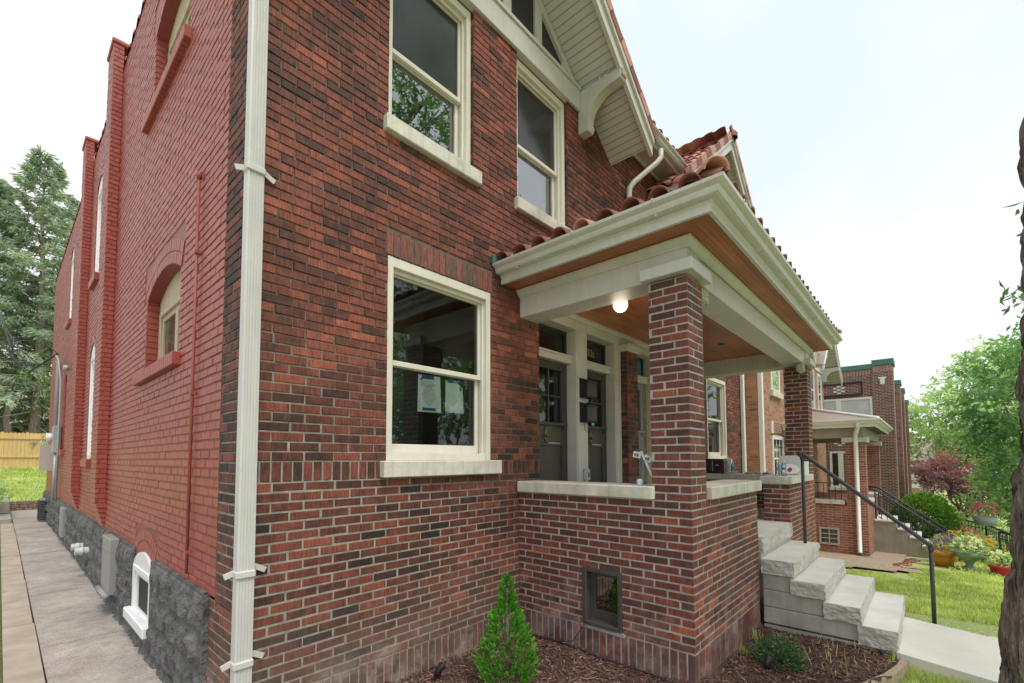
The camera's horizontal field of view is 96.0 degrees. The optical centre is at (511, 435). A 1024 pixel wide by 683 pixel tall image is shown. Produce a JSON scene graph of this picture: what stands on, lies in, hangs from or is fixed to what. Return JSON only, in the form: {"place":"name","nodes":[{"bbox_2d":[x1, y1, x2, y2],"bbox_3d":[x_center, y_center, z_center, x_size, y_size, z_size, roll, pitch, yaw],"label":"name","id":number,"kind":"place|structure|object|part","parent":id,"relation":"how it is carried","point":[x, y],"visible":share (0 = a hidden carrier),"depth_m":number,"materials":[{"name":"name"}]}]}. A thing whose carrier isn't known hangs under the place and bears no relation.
{"place":"outdoors","nodes":[
{"label":"outdoors","id":0,"kind":"place"},
{"bbox_2d":[0,462,1009,682],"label":"lawn ground","id":1,"kind":"structure","parent":0,"point":[984,629],"depth_m":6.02,"materials":[{"name":"green plant"}]},
{"bbox_2d":[0,496,11,523],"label":"concrete step wall","id":2,"kind":"structure","parent":1,"relation":"on","point":[5,516],"depth_m":13.62,"materials":[{"name":"grey concrete"}]},
{"bbox_2d":[0,473,14,503],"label":"leafy shrub","id":3,"kind":"object","parent":2,"relation":"on","point":[2,489],"visible":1,"depth_m":13.23,"materials":[{"name":"green plant"}]},
{"bbox_2d":[0,309,20,432],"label":"spruce tree","id":4,"kind":"object","parent":1,"relation":"on","point":[13,419],"visible":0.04,"depth_m":26.86,"materials":[{"name":"green plant"}]},
{"bbox_2d":[0,517,44,682],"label":"curb","id":5,"kind":"structure","parent":1,"relation":"on","point":[21,661],"depth_m":4.97,"materials":[{"name":"concrete"}]},
{"bbox_2d":[0,432,46,467],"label":"wooden fence","id":6,"kind":"object","parent":1,"relation":"on","point":[13,455],"visible":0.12,"depth_m":22.35,"materials":[{"name":"yellow wood"}]},
{"bbox_2d":[10,500,37,510],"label":"retaining wall","id":7,"kind":"structure","parent":1,"relation":"on","point":[26,504],"depth_m":16.15,"materials":[{"name":"brown stone"}]},
{"bbox_2d":[0,408,48,455],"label":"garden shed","id":8,"kind":"structure","parent":1,"relation":"on","point":[16,429],"depth_m":26.59,"materials":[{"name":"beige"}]},
{"bbox_2d":[0,346,50,459],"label":"leafy tree","id":9,"kind":"object","parent":1,"relation":"on","point":[7,410],"visible":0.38,"depth_m":23.57,"materials":[{"name":"green plant"}]},
{"bbox_2d":[0,178,53,436],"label":"spruce tree","id":10,"kind":"object","parent":1,"relation":"on","point":[8,203],"visible":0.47,"depth_m":24.13,"materials":[{"name":"green plant"}]},
{"bbox_2d":[0,144,76,458],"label":"spruce tree","id":11,"kind":"object","parent":1,"relation":"on","point":[35,167],"visible":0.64,"depth_m":24.04,"materials":[{"name":"green plant"}]},
{"bbox_2d":[5,194,79,422],"bbox_3d":[-28.083,-6.849,29.836,6.604,17.518,6.276,0,-3,-12],"label":"spruce tree","id":12,"kind":"object","parent":1,"relation":"on","point":[74,207],"visible":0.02,"depth_m":29.17,"materials":[{"name":"green plant"}]},
{"bbox_2d":[10,509,161,682],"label":"walkway","id":13,"kind":"structure","parent":1,"relation":"on","point":[82,636],"depth_m":5.09,"materials":[{"name":"grey concrete"}]},
{"bbox_2d":[37,498,46,521],"bbox_3d":[-13.465,2.124,13.196,0.640,0.650,0.160,-3,-4,42],"label":"air conditioner","id":14,"kind":"object","parent":13,"relation":"on","point":[41,511],"visible":0.87,"depth_m":12.99,"materials":[{"name":"black metal"}]},
{"bbox_2d":[43,0,842,682],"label":"brick house","id":15,"kind":"structure","parent":1,"relation":"on","point":[309,242],"depth_m":4.12,"materials":[{"name":"brick"}]},
{"bbox_2d":[39,355,61,500],"bbox_3d":[-11.268,-0.183,11.262,1.218,3.487,0.300,-3,-4,42],"label":"electric service","id":16,"kind":"object","parent":15,"relation":"attached to","point":[48,457],"visible":0.95,"depth_m":11.03,"materials":[{"name":"metal"}]},
{"bbox_2d":[0,313,58,373],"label":"service cable","id":17,"kind":"object","parent":16,"relation":"attached to","point":[10,345],"visible":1,"depth_m":11.56,"materials":[{"name":"black metal"}]},
{"bbox_2d":[69,248,74,317],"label":"window","id":18,"kind":"structure","parent":15,"relation":"in","point":[71,293],"depth_m":11.02,"materials":[{"name":"white plastic"}]},
{"bbox_2d":[87,344,94,458],"bbox_3d":[-7.045,-0.576,7.777,0.620,1.950,0.092,-3,-4,42],"label":"window","id":19,"kind":"structure","parent":15,"relation":"in","point":[91,391],"depth_m":7.90,"materials":[{"name":"white plastic"}]},
{"bbox_2d":[95,176,102,271],"bbox_3d":[-7.054,-3.562,7.930,0.620,1.770,0.092,-3,-4,42],"label":"window","id":20,"kind":"structure","parent":15,"relation":"in","point":[100,188],"depth_m":8.05,"materials":[{"name":"white plastic"}]},
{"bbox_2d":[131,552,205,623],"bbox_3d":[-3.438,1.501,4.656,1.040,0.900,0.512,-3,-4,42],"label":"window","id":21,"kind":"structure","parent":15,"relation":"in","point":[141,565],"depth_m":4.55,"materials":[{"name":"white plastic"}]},
{"bbox_2d":[158,270,181,359],"bbox_3d":[-3.264,-1.135,4.522,1.350,0.910,0.092,-3,-4,42],"label":"window","id":22,"kind":"structure","parent":15,"relation":"in","point":[168,335],"depth_m":4.70,"materials":[{"name":"brown wood"}]},
{"bbox_2d":[167,0,190,61],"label":"window","id":23,"kind":"structure","parent":15,"relation":"in","point":[183,15],"depth_m":4.81,"materials":[{"name":"brown wood"}]},
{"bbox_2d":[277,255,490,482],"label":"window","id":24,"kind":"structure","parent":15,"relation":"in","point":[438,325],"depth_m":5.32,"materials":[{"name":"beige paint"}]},
{"bbox_2d":[383,0,471,163],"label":"window","id":25,"kind":"structure","parent":15,"relation":"in","point":[430,40],"depth_m":4.37,"materials":[{"name":"beige paint"}]},
{"bbox_2d":[417,374,440,412],"bbox_3d":[-0.749,-0.378,4.194,0.002,0.340,0.270,-3,-4,42],"label":"taped notice","id":26,"kind":"object","parent":15,"relation":"attached to","point":[429,394],"visible":1,"depth_m":4.19,"materials":[{"name":"paper"}]},
{"bbox_2d":[445,379,463,414],"bbox_3d":[-0.551,-0.365,4.413,0.002,0.334,0.240,-3,-4,42],"label":"taped notice","id":27,"kind":"object","parent":15,"relation":"attached to","point":[453,397],"visible":1,"depth_m":4.41,"materials":[{"name":"paper"}]},
{"bbox_2d":[514,58,564,224],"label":"window","id":28,"kind":"structure","parent":15,"relation":"in","point":[540,113],"depth_m":5.57,"materials":[{"name":"beige paint"}]},
{"bbox_2d":[538,323,572,494],"bbox_3d":[0.306,-0.147,5.650,0.560,2.570,0.980,-3,-4,42],"label":"door","id":29,"kind":"structure","parent":15,"relation":"in","point":[554,359],"depth_m":5.71,"materials":[{"name":"grey paint"}]},
{"bbox_2d":[583,469,589,480],"bbox_3d":[0.935,0.490,5.753,0.046,0.145,0.120,-3,-4,42],"label":"key lockbox","id":30,"kind":"object","parent":15,"relation":"attached to","point":[586,474],"visible":1,"depth_m":5.72,"materials":[{"name":"grey plastic"}]},
{"bbox_2d":[579,402,597,432],"bbox_3d":[0.963,-0.224,5.760,0.135,0.389,0.231,-3,-4,42],"label":"mailbox","id":31,"kind":"object","parent":15,"relation":"attached to","point":[588,412],"visible":1,"depth_m":5.71,"materials":[{"name":"black metal"}]},
{"bbox_2d":[579,378,597,398],"bbox_3d":[0.962,-0.595,5.779,0.135,0.255,0.231,-3,-4,42],"label":"mailbox","id":32,"kind":"object","parent":15,"relation":"attached to","point":[587,388],"visible":1,"depth_m":5.72,"materials":[{"name":"black metal"}]},
{"bbox_2d":[587,340,610,496],"bbox_3d":[0.950,-0.112,6.365,0.560,2.570,0.965,-3,-4,42],"label":"door","id":33,"kind":"structure","parent":15,"relation":"in","point":[597,370],"depth_m":6.40,"materials":[{"name":"brown paint"}]},
{"bbox_2d":[581,566,624,637],"bbox_3d":[0.833,1.485,4.165,0.443,0.555,0.120,-3,-4,42],"label":"basement window","id":34,"kind":"structure","parent":15,"relation":"in","point":[601,589],"depth_m":4.20,"materials":[{"name":"brown paint"}]},
{"bbox_2d":[613,301,627,311],"bbox_3d":[1.121,-1.406,4.769,0.154,0.262,0.155,-3,-4,42],"label":"porch lamp","id":35,"kind":"object","parent":15,"relation":"attached to","point":[620,306],"visible":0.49,"depth_m":4.71,"materials":[{"name":"white glass"}]},
{"bbox_2d":[633,451,651,484],"bbox_3d":[1.162,0.286,4.011,0.220,0.307,0.090,-1,-3,22],"label":"wired light fitting","id":36,"kind":"object","parent":15,"relation":"on","point":[646,458],"visible":0.89,"depth_m":4.00,"materials":[{"name":"white plastic"}]},
{"bbox_2d":[637,357,648,499],"bbox_3d":[1.910,-0.024,7.114,0.140,2.445,0.749,-3,-4,42],"label":"door","id":37,"kind":"structure","parent":15,"relation":"in","point":[642,381],"depth_m":7.33,"materials":[{"name":"grey paint"}]},
{"bbox_2d":[706,378,726,458],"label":"window","id":38,"kind":"structure","parent":15,"relation":"in","point":[716,393],"depth_m":10.00,"materials":[{"name":"beige paint"}]},
{"bbox_2d":[775,461,779,475],"bbox_3d":[3.664,0.456,6.360,0.062,0.210,0.064,-3,-4,42],"label":"water bottle","id":39,"kind":"object","parent":15,"relation":"on","point":[777,468],"visible":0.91,"depth_m":6.36,"materials":[{"name":"plastic"}]},
{"bbox_2d":[781,461,786,475],"bbox_3d":[3.788,0.458,6.423,0.062,0.210,0.064,-3,-4,42],"label":"water bottle","id":40,"kind":"object","parent":15,"relation":"on","point":[783,468],"visible":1,"depth_m":6.42,"materials":[{"name":"plastic"}]},
{"bbox_2d":[383,622,898,682],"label":"mulch bed","id":41,"kind":"object","parent":1,"relation":"on","point":[714,673],"visible":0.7,"depth_m":3.93,"materials":[{"name":"brown wood"}]},
{"bbox_2d":[434,662,444,680],"bbox_3d":[-0.579,1.908,3.679,0.093,0.180,0.060,1,-3,-14],"label":"garden spotlight","id":42,"kind":"object","parent":41,"relation":"on","point":[439,669],"visible":1,"depth_m":3.66,"materials":[{"name":"black plastic"}]},
{"bbox_2d":[471,573,540,682],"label":"arborvitae","id":43,"kind":"object","parent":41,"relation":"on","point":[493,616],"visible":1,"depth_m":3.59,"materials":[{"name":"green plant"}]},
{"bbox_2d":[526,623,672,682],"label":"lighting cable","id":44,"kind":"object","parent":41,"relation":"on","point":[561,642],"visible":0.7,"depth_m":4.03,"materials":[{"name":"black rubber"}]},
{"bbox_2d":[763,654,772,670],"bbox_3d":[2.177,1.956,3.916,0.090,0.181,0.058,1,-3,-25],"label":"garden spotlight","id":45,"kind":"object","parent":41,"relation":"on","point":[768,659],"visible":0.97,"depth_m":3.90,"materials":[{"name":"black plastic"}]},
{"bbox_2d":[751,630,810,674],"bbox_3d":[2.339,1.876,4.050,0.484,0.301,0.482,0,-3,-10],"label":"leafy shrub","id":46,"kind":"object","parent":41,"relation":"on","point":[768,643],"visible":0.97,"depth_m":4.02,"materials":[{"name":"green plant"}]},
{"bbox_2d":[744,345,892,557],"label":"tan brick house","id":47,"kind":"structure","parent":1,"relation":"on","point":[844,523],"depth_m":12.94,"materials":[{"name":"brown brick"}]},
{"bbox_2d":[770,371,783,399],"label":"window","id":48,"kind":"structure","parent":47,"relation":"in","point":[775,392],"depth_m":13.30,"materials":[{"name":"white plastic"}]},
{"bbox_2d":[772,435,784,473],"bbox_3d":[7.697,0.665,13.323,0.060,1.290,1.350,-3,-4,42],"label":"window","id":49,"kind":"structure","parent":47,"relation":"in","point":[777,441],"depth_m":13.18,"materials":[{"name":"white plastic"}]},
{"bbox_2d":[811,370,814,407],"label":"window","id":50,"kind":"structure","parent":47,"relation":"in","point":[812,373],"depth_m":17.87,"materials":[{"name":"white plastic"}]},
{"bbox_2d":[817,373,822,408],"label":"window","id":51,"kind":"structure","parent":47,"relation":"in","point":[819,382],"depth_m":18.99,"materials":[{"name":"white plastic"}]},
{"bbox_2d":[819,526,839,544],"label":"glass block window","id":52,"kind":"structure","parent":47,"relation":"in","point":[827,535],"depth_m":13.06,"materials":[{"name":"glass"}]},
{"bbox_2d":[757,520,905,655],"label":"stone steps","id":53,"kind":"structure","parent":1,"relation":"on","point":[807,590],"depth_m":4.81,"materials":[{"name":"grey stone"}]},
{"bbox_2d":[797,452,936,623],"bbox_3d":[4.157,1.137,5.479,1.264,1.906,0.064,-3,-4,42],"label":"pipe handrail","id":54,"kind":"object","parent":53,"relation":"on","point":[802,455],"visible":0.98,"depth_m":5.40,"materials":[{"name":"metal"}]},
{"bbox_2d":[823,358,905,511],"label":"apartment block","id":55,"kind":"structure","parent":1,"relation":"on","point":[873,388],"depth_m":20.81,"materials":[{"name":"brown brick"}]},
{"bbox_2d":[829,451,846,489],"bbox_3d":[15.253,1.614,21.129,1.260,1.790,0.079,-3,-4,42],"label":"window","id":56,"kind":"structure","parent":55,"relation":"in","point":[837,462],"depth_m":21.31,"materials":[{"name":"white glass"}]},
{"bbox_2d":[824,397,872,414],"bbox_3d":[15.340,-1.165,21.220,2.010,1.070,0.029,-3,-4,42],"label":"window","id":57,"kind":"structure","parent":55,"relation":"in","point":[861,405],"depth_m":21.05,"materials":[{"name":"wood"}]},
{"bbox_2d":[818,551,921,572],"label":"bare soil","id":58,"kind":"structure","parent":1,"relation":"on","point":[882,560],"depth_m":11.44,"materials":[{"name":"brown soil"}]},
{"bbox_2d":[862,658,908,682],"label":"edging strip","id":59,"kind":"object","parent":1,"relation":"on","point":[898,671],"visible":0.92,"depth_m":3.89,"materials":[{"name":"beige stone"}]},
{"bbox_2d":[901,388,911,498],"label":"apartment block","id":60,"kind":"structure","parent":1,"relation":"on","point":[906,443],"depth_m":27.81,"materials":[{"name":"brown brick"}]},
{"bbox_2d":[868,486,951,557],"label":"concrete steps","id":61,"kind":"structure","parent":1,"relation":"on","point":[891,536],"depth_m":13.51,"materials":[{"name":"grey concrete"}]},
{"bbox_2d":[911,460,923,492],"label":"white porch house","id":62,"kind":"structure","parent":1,"relation":"on","point":[921,489],"depth_m":34.66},
{"bbox_2d":[910,441,934,494],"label":"street house","id":63,"kind":"structure","parent":1,"relation":"on","point":[915,488],"depth_m":44.64,"materials":[{"name":"beige"}]},
{"bbox_2d":[911,473,919,487],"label":"window","id":64,"kind":"structure","parent":63,"relation":"in","point":[914,485],"depth_m":44.32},
{"bbox_2d":[888,491,962,538],"bbox_3d":[13.204,2.800,14.785,1.854,2.043,1.946,-3,-4,42],"label":"globe shrub","id":65,"kind":"object","parent":1,"relation":"on","point":[927,502],"visible":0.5,"depth_m":14.38,"materials":[{"name":"green plant"}]},
{"bbox_2d":[910,432,952,489],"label":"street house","id":66,"kind":"structure","parent":1,"relation":"on","point":[931,440],"depth_m":65.38,"materials":[{"name":"beige brick"}]},
{"bbox_2d":[931,444,942,492],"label":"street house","id":67,"kind":"structure","parent":1,"relation":"on","point":[935,484],"depth_m":52.26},
{"bbox_2d":[924,538,961,566],"bbox_3d":[10.804,2.912,11.530,0.724,0.716,0.713,-3,-4,42],"label":"flower pot","id":68,"kind":"object","parent":1,"relation":"on","point":[943,558],"visible":0.68,"depth_m":11.40,"materials":[{"name":"orange ceramic"}]},
{"bbox_2d":[929,532,965,561],"bbox_3d":[11.534,2.947,12.205,0.752,0.748,0.760,-3,-4,42],"label":"flower pot","id":69,"kind":"object","parent":1,"relation":"on","point":[951,536],"visible":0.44,"depth_m":12.21,"materials":[{"name":"purple ceramic"}]},
{"bbox_2d":[919,511,977,536],"bbox_3d":[14.751,3.048,15.692,1.762,1.482,1.894,-3,-4,42],"label":"garden bush","id":70,"kind":"object","parent":1,"relation":"on","point":[963,517],"visible":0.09,"depth_m":15.36,"materials":[{"name":"green plant"}]},
{"bbox_2d":[935,492,976,514],"bbox_3d":[25.443,3.847,26.699,2.744,1.713,2.863,-3,-4,42],"label":"garden bush","id":71,"kind":"object","parent":1,"relation":"on","point":[949,502],"visible":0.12,"depth_m":26.50,"materials":[{"name":"green plant"}]},
{"bbox_2d":[908,449,1009,518],"bbox_3d":[23.481,2.585,23.129,5.444,3.944,5.049,-3,-4,42],"label":"purple maple","id":72,"kind":"object","parent":1,"relation":"on","point":[942,472],"visible":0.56,"depth_m":23.35,"materials":[{"name":"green plant"}]},
{"bbox_2d":[936,526,983,540],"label":"flowering shrub","id":73,"kind":"object","parent":1,"relation":"on","point":[965,528],"visible":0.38,"depth_m":13.85,"materials":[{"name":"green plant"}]},
{"bbox_2d":[937,530,985,558],"bbox_3d":[12.481,3.022,12.853,1.086,0.769,1.092,-3,-4,42],"label":"flower pot","id":74,"kind":"object","parent":1,"relation":"on","point":[959,534],"visible":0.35,"depth_m":12.71,"materials":[{"name":"brown ceramic"}]},
{"bbox_2d":[907,334,1019,515],"bbox_3d":[33.836,-1.029,32.410,11.262,13.417,10.143,-3,-4,42],"label":"leafy tree","id":75,"kind":"object","parent":1,"relation":"on","point":[945,434],"visible":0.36,"depth_m":33.26,"materials":[{"name":"green plant"}]},
{"bbox_2d":[946,535,991,570],"bbox_3d":[10.910,2.792,11.017,0.797,0.820,0.768,-3,-4,42],"label":"flower pot","id":76,"kind":"object","parent":1,"relation":"on","point":[969,558],"visible":0.98,"depth_m":10.92,"materials":[{"name":"green ceramic"}]},
{"bbox_2d":[957,529,998,549],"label":"flowering shrub","id":77,"kind":"object","parent":76,"relation":"in","point":[974,531],"visible":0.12,"depth_m":13.24,"materials":[{"name":"orange plant"}]},
{"bbox_2d":[942,512,1010,536],"bbox_3d":[19.278,3.683,19.471,2.359,0.998,2.466,-3,-4,42],"label":"garden bush","id":78,"kind":"object","parent":1,"relation":"on","point":[983,529],"visible":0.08,"depth_m":18.94,"materials":[{"name":"green plant"}]},
{"bbox_2d":[938,315,1022,503],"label":"leafy tree","id":79,"kind":"object","parent":1,"relation":"on","point":[1003,429],"visible":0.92,"depth_m":14.94,"materials":[{"name":"green plant"}]},
{"bbox_2d":[962,520,1002,544],"bbox_3d":[16.114,3.388,16.255,1.734,0.937,1.845,-3,-4,42],"label":"garden bush","id":80,"kind":"object","parent":1,"relation":"on","point":[980,529],"visible":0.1,"depth_m":15.97,"materials":[{"name":"green plant"}]},
{"bbox_2d":[959,519,1009,564],"bbox_3d":[13.572,3.125,12.512,1.314,1.550,6.212,-2,-4,37],"label":"garden railing","id":81,"kind":"object","parent":1,"relation":"on","point":[1000,531],"visible":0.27,"depth_m":13.39,"materials":[{"name":"black metal"}]},
{"bbox_2d":[965,502,1004,525],"bbox_3d":[14.429,2.377,14.078,0.876,0.709,0.890,-3,-4,42],"label":"hanging basket","id":82,"kind":"object","parent":81,"relation":"hanging from","point":[981,519],"visible":1,"depth_m":13.95,"materials":[{"name":"grey plastic"}]},
{"bbox_2d":[953,407,1021,526],"bbox_3d":[19.902,1.985,17.807,4.369,6.166,7.520,-3,-4,42],"label":"leafy tree","id":83,"kind":"object","parent":1,"relation":"on","point":[1005,508],"visible":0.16,"depth_m":17.03,"materials":[{"name":"green plant"}]},
{"bbox_2d":[965,509,1009,534],"bbox_3d":[23.257,4.147,22.030,2.756,1.290,2.741,-3,-4,42],"label":"garden bush","id":84,"kind":"object","parent":1,"relation":"on","point":[1003,520],"visible":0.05,"depth_m":22.00,"materials":[{"name":"green plant"}]},
{"bbox_2d":[972,538,1008,562],"bbox_3d":[13.017,3.117,12.604,0.906,0.652,0.897,-3,-4,42],"label":"flowering shrub","id":85,"kind":"object","parent":1,"relation":"on","point":[988,541],"visible":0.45,"depth_m":12.42,"materials":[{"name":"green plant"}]},
{"bbox_2d":[983,557,1010,565],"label":"garden bush","id":86,"kind":"object","parent":1,"relation":"on","point":[997,562],"visible":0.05,"depth_m":11.74,"materials":[{"name":"green plant"}]},
{"bbox_2d":[983,549,1012,576],"bbox_3d":[11.032,2.881,10.398,0.601,0.615,0.626,-3,-4,42],"label":"flower pot","id":87,"kind":"object","parent":1,"relation":"on","point":[1001,569],"visible":0.84,"depth_m":10.34,"materials":[{"name":"red plastic"}]},
{"bbox_2d":[998,118,1023,682],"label":"street tree","id":88,"kind":"object","parent":1,"relation":"on","point":[1011,635],"visible":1,"depth_m":2.67,"materials":[{"name":"brown plant"}]},
{"bbox_2d":[0,0,1023,472],"label":"sky","id":89,"kind":"structure","parent":0,"point":[877,141],"materials":[{"name":"white"}]},
{"bbox_2d":[706,458,730,473],"bbox_3d":[3.769,0.558,8.456,0.410,0.270,0.300,-3,-4,42],"label":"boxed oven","id":90,"kind":"object","parent":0,"point":[721,466],"visible":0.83,"depth_m":8.33,"materials":[{"name":"black cardboard"}]},
{"bbox_3d":[3.656,0.554,8.378,0.305,0.200,0.008,-3,-4,42],"label":"door","id":91,"kind":"part","parent":90,"relation":"part of","materials":[{"name":"black metal"}]},
{"bbox_2d":[757,507,761,517],"bbox_3d":[3.351,1.074,6.772,0.560,0.225,0.334,-6,-7,65],"label":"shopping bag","id":92,"kind":"object","parent":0,"point":[759,514],"visible":0.05,"depth_m":6.57,"materials":[{"name":"paper"}]},
{"bbox_2d":[780,464,798,473],"bbox_3d":[4.116,0.495,6.828,0.242,0.140,0.202,-3,-4,42],"label":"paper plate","id":93,"kind":"object","parent":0,"point":[791,469],"visible":0.93,"depth_m":6.83,"materials":[{"name":"white paper"}]},
{"bbox_2d":[779,456,808,474],"bbox_3d":[4.419,0.459,7.215,0.300,0.284,0.560,-3,-4,42],"label":"foam carton","id":94,"kind":"object","parent":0,"point":[795,460],"visible":0.54,"depth_m":7.04,"materials":[{"name":"white plastic"}]},
{"bbox_2d":[896,617,1000,682],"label":"front path","id":95,"kind":"structure","parent":0,"point":[945,651],"depth_m":4.22,"materials":[{"name":"concrete"}]}
]}

